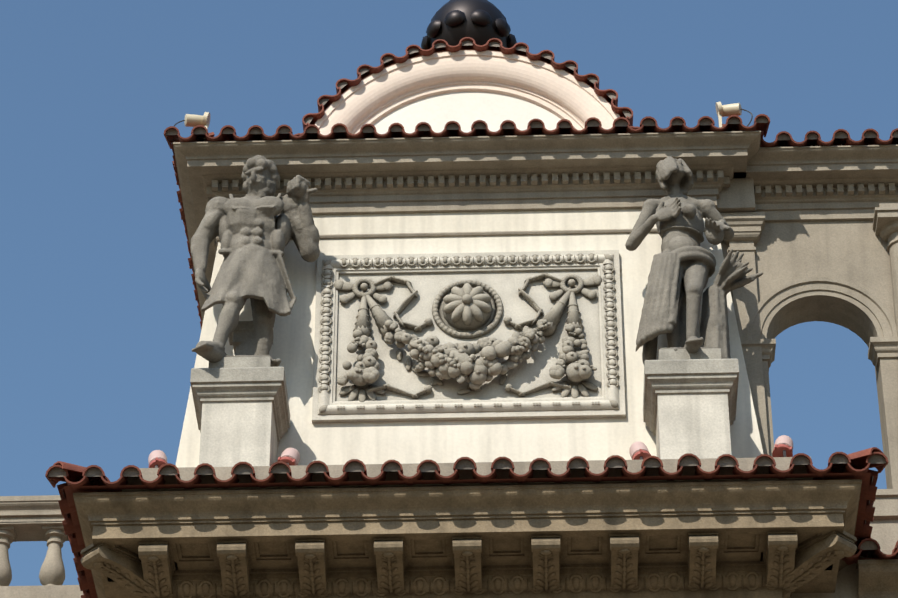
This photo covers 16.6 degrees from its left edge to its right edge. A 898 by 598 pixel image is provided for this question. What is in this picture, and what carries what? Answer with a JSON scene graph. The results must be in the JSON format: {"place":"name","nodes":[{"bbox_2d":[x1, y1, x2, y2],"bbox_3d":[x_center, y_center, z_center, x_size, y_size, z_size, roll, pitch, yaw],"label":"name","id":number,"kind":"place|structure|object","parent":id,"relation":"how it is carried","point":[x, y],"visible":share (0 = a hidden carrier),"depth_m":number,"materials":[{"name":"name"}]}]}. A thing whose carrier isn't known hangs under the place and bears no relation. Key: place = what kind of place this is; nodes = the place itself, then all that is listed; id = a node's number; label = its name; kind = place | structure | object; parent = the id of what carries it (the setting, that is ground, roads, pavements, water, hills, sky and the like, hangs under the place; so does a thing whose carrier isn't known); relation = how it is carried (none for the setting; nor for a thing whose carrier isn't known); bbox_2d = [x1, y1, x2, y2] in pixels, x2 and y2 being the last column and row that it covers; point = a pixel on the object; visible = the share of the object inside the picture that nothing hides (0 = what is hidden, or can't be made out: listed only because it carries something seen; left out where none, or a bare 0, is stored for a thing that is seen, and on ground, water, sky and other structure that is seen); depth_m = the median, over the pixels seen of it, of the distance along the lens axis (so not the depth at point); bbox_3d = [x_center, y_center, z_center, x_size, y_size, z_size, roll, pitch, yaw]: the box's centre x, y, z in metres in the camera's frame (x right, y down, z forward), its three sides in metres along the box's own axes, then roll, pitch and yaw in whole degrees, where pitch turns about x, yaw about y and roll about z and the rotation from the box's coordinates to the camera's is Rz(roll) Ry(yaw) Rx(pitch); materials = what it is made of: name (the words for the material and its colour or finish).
{"place":"outdoors","nodes":[
{"label":"outdoors","id":0,"kind":"place"},
{"bbox_2d":[0,0,897,585],"label":"sky","id":1,"kind":"structure","parent":0,"point":[100,328],"materials":[{"name":"blue"}]},
{"bbox_2d":[721,128,897,597],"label":"loggia wall","id":2,"kind":"structure","parent":0,"point":[855,252],"depth_m":28.97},
{"bbox_2d":[717,145,897,221],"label":"cornice","id":3,"kind":"structure","parent":2,"relation":"attached to","point":[819,183],"depth_m":29.32,"materials":[{"name":"beige stone"}]},
{"bbox_2d":[720,203,897,519],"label":"loggia trim","id":4,"kind":"structure","parent":2,"relation":"attached to","point":[754,318],"depth_m":28.69,"materials":[{"name":"beige stone"}]},
{"bbox_2d":[841,538,897,564],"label":"roof tiles","id":5,"kind":"object","parent":2,"relation":"attached to","point":[871,546],"visible":0.5,"depth_m":26.84,"materials":[{"name":"red ceramic"}]},
{"bbox_2d":[856,559,897,597],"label":"wall","id":6,"kind":"structure","parent":0,"point":[878,578],"depth_m":26.83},
{"label":"ground","id":7,"kind":"structure","parent":0,"visible":0},
{"bbox_3d":[0.369,12.453,27.073,32.000,15.500,12.230,-1,-36,1],"label":"building wall","id":8,"kind":"object","parent":7,"relation":"on","visible":0},
{"bbox_2d":[158,561,791,597],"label":"frieze","id":9,"kind":"object","parent":8,"relation":"on","point":[411,574],"visible":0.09,"depth_m":26.52,"materials":[{"name":"stone"}]},
{"bbox_2d":[104,529,837,597],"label":"soffit coffers","id":10,"kind":"object","parent":9,"relation":"on","point":[820,582],"visible":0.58,"depth_m":26.43,"materials":[{"name":"stone"}]},
{"bbox_2d":[45,447,888,597],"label":"cornice","id":11,"kind":"structure","parent":10,"relation":"on","point":[96,505],"depth_m":26.18,"materials":[{"name":"stone"}]},
{"bbox_2d":[0,495,82,597],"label":"balustrade","id":12,"kind":"object","parent":11,"relation":"attached to","point":[32,518],"visible":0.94,"depth_m":28.91,"materials":[{"name":"stone"}]},
{"bbox_2d":[81,541,164,597],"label":"corner bracket","id":13,"kind":"object","parent":11,"relation":"attached to","point":[121,566],"visible":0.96,"depth_m":26.38,"materials":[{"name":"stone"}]},
{"bbox_2d":[137,540,175,596],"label":"bracket","id":14,"kind":"object","parent":11,"relation":"attached to","point":[157,562],"visible":0.94,"depth_m":26.33,"materials":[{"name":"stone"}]},
{"bbox_2d":[215,539,252,595],"bbox_3d":[-1.841,2.303,26.403,0.285,0.251,0.638,-1,-36,1],"label":"bracket","id":15,"kind":"object","parent":11,"relation":"attached to","point":[235,561],"visible":1,"depth_m":26.32,"materials":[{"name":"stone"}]},
{"bbox_2d":[293,538,329,594],"bbox_3d":[-1.173,2.291,26.386,0.285,0.251,0.638,-1,-36,1],"label":"bracket","id":16,"kind":"object","parent":11,"relation":"attached to","point":[312,560],"visible":0.96,"depth_m":26.31,"materials":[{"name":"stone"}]},
{"bbox_2d":[372,537,407,593],"bbox_3d":[-0.505,2.278,26.369,0.285,0.251,0.638,-1,-36,1],"label":"bracket","id":17,"kind":"object","parent":11,"relation":"attached to","point":[390,558],"visible":1,"depth_m":26.29,"materials":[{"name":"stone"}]},
{"bbox_2d":[164,114,769,467],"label":"attic wall","id":18,"kind":"structure","parent":11,"relation":"on","point":[412,442],"depth_m":28.49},
{"bbox_2d":[148,450,167,467],"bbox_3d":[-2.544,1.500,26.849,0.188,0.460,0.254,16,-39,-21],"label":"floodlight","id":19,"kind":"object","parent":18,"relation":"attached to","point":[157,458],"visible":0.44,"depth_m":26.85,"materials":[{"name":"pink"}]},
{"bbox_2d":[174,112,209,141],"bbox_3d":[-2.469,-1.618,29.504,0.346,0.406,0.159,-1,-36,1],"label":"corner lamp","id":20,"kind":"object","parent":18,"relation":"on","point":[190,120],"visible":0.71,"depth_m":29.52,"materials":[{"name":"beige metal"}]},
{"bbox_2d":[190,356,289,466],"bbox_3d":[-1.859,1.215,27.277,0.825,1.365,0.765,-1,-36,1],"label":"pedestal","id":21,"kind":"object","parent":18,"relation":"on","point":[241,405],"visible":0.77,"depth_m":27.15,"materials":[{"name":"stone"}]},
{"bbox_2d":[190,155,319,366],"bbox_3d":[-1.801,-0.248,28.342,1.239,2.589,0.849,13,-38,-17],"label":"blacksmith statue","id":22,"kind":"object","parent":21,"relation":"on","point":[257,226],"visible":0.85,"depth_m":28.34,"materials":[{"name":"stone"}]},
{"bbox_2d":[278,448,299,465],"bbox_3d":[-1.405,1.481,26.822,0.199,0.460,0.253,-1,-36,1],"label":"floodlight","id":23,"kind":"object","parent":18,"relation":"attached to","point":[290,456],"visible":0.62,"depth_m":26.82,"materials":[{"name":"pink"}]},
{"bbox_2d":[216,227,705,245],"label":"molding","id":24,"kind":"structure","parent":18,"relation":"attached to","point":[491,233],"depth_m":29.02,"materials":[{"name":"beige stone"}]},
{"bbox_2d":[207,131,715,141],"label":"attic roof deck","id":25,"kind":"structure","parent":18,"relation":"on","point":[459,136],"depth_m":29.18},
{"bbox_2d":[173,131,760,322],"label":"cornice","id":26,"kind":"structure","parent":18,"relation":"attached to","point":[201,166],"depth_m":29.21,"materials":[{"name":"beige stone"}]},
{"bbox_2d":[206,170,729,252],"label":"attic dentils","id":27,"kind":"object","parent":26,"relation":"attached to","point":[441,181],"visible":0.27,"depth_m":29.23,"materials":[{"name":"beige stone"}]},
{"bbox_2d":[294,37,639,135],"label":"gable","id":28,"kind":"structure","parent":18,"relation":"attached to","point":[465,83],"depth_m":30.37,"materials":[{"name":"paint"}]},
{"bbox_2d":[421,0,516,49],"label":"roof finial","id":29,"kind":"object","parent":28,"relation":"on","point":[455,22],"visible":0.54,"depth_m":31.26,"materials":[{"name":"black metal"}]},
{"bbox_2d":[312,250,625,422],"bbox_3d":[0.175,0.294,28.280,2.834,1.857,0.390,-1,-36,1],"label":"relief panel","id":30,"kind":"object","parent":18,"relation":"attached to","point":[468,336],"visible":1,"depth_m":28.26,"materials":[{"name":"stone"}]},
{"bbox_2d":[629,442,650,459],"bbox_3d":[1.664,1.422,26.742,0.188,0.460,0.254,16,-39,-21],"label":"floodlight","id":31,"kind":"object","parent":18,"relation":"attached to","point":[638,450],"visible":0.48,"depth_m":26.74,"materials":[{"name":"pink"}]},
{"bbox_2d":[715,102,752,126],"bbox_3d":[2.726,-1.714,29.372,0.346,0.406,0.159,-1,-36,1],"label":"corner lamp","id":32,"kind":"object","parent":18,"relation":"attached to","point":[727,110],"visible":0.92,"depth_m":29.39,"materials":[{"name":"beige metal"}]},
{"bbox_2d":[122,457,812,491],"bbox_3d":[0.168,1.859,26.850,5.900,0.220,1.250,-1,-36,1],"label":"ledge","id":33,"kind":"object","parent":11,"relation":"on","point":[446,469],"visible":0.14,"depth_m":26.34,"materials":[{"name":"white stone"}]},
{"bbox_2d":[450,535,484,592],"bbox_3d":[0.162,2.266,26.352,0.285,0.251,0.638,-1,-36,1],"label":"bracket","id":34,"kind":"object","parent":11,"relation":"attached to","point":[468,557],"visible":1,"depth_m":26.28,"materials":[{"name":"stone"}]},
{"bbox_2d":[529,534,562,590],"bbox_3d":[0.830,2.253,26.335,0.285,0.251,0.638,-1,-36,1],"label":"bracket","id":35,"kind":"object","parent":11,"relation":"attached to","point":[545,558],"visible":1,"depth_m":26.26,"materials":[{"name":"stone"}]},
{"bbox_2d":[607,533,640,589],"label":"bracket","id":36,"kind":"object","parent":11,"relation":"attached to","point":[623,555],"visible":1,"depth_m":26.24,"materials":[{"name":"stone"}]},
{"bbox_2d":[643,348,738,458],"bbox_3d":[2.149,1.140,27.175,0.825,1.365,0.765,-1,-36,1],"label":"pedestal","id":37,"kind":"object","parent":11,"relation":"on","point":[689,402],"visible":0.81,"depth_m":27.05,"materials":[{"name":"stone"}]},
{"bbox_2d":[625,156,762,363],"bbox_3d":[2.231,-0.351,28.209,1.234,2.480,0.776,-10,-37,14],"label":"ceres statue","id":38,"kind":"object","parent":37,"relation":"on","point":[683,266],"visible":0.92,"depth_m":28.04,"materials":[{"name":"stone"}]},
{"bbox_2d":[685,531,719,588],"bbox_3d":[2.166,2.229,26.301,0.285,0.251,0.638,-1,-36,1],"label":"bracket","id":39,"kind":"object","parent":11,"relation":"attached to","point":[701,553],"visible":1,"depth_m":26.23,"materials":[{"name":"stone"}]},
{"bbox_2d":[762,530,798,587],"bbox_3d":[2.833,2.216,26.284,0.285,0.251,0.638,-1,-36,1],"label":"bracket","id":40,"kind":"object","parent":11,"relation":"attached to","point":[780,547],"visible":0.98,"depth_m":26.19,"materials":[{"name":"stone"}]},
{"bbox_2d":[772,435,792,456],"bbox_3d":[2.903,1.369,26.736,0.199,0.460,0.253,-1,-36,1],"label":"floodlight","id":41,"kind":"object","parent":11,"relation":"attached to","point":[783,445],"visible":0.65,"depth_m":26.69,"materials":[{"name":"pink"}]},
{"bbox_2d":[774,529,856,592],"bbox_3d":[3.105,2.245,26.324,0.285,0.251,0.798,29,-45,-34],"label":"corner bracket","id":42,"kind":"object","parent":11,"relation":"attached to","point":[815,555],"visible":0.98,"depth_m":26.23,"materials":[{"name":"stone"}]},
{"bbox_2d":[162,571,781,597],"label":"egg and dart","id":43,"kind":"object","parent":9,"relation":"attached to","point":[517,579],"visible":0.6,"depth_m":26.50,"materials":[{"name":"stone"}]}
]}

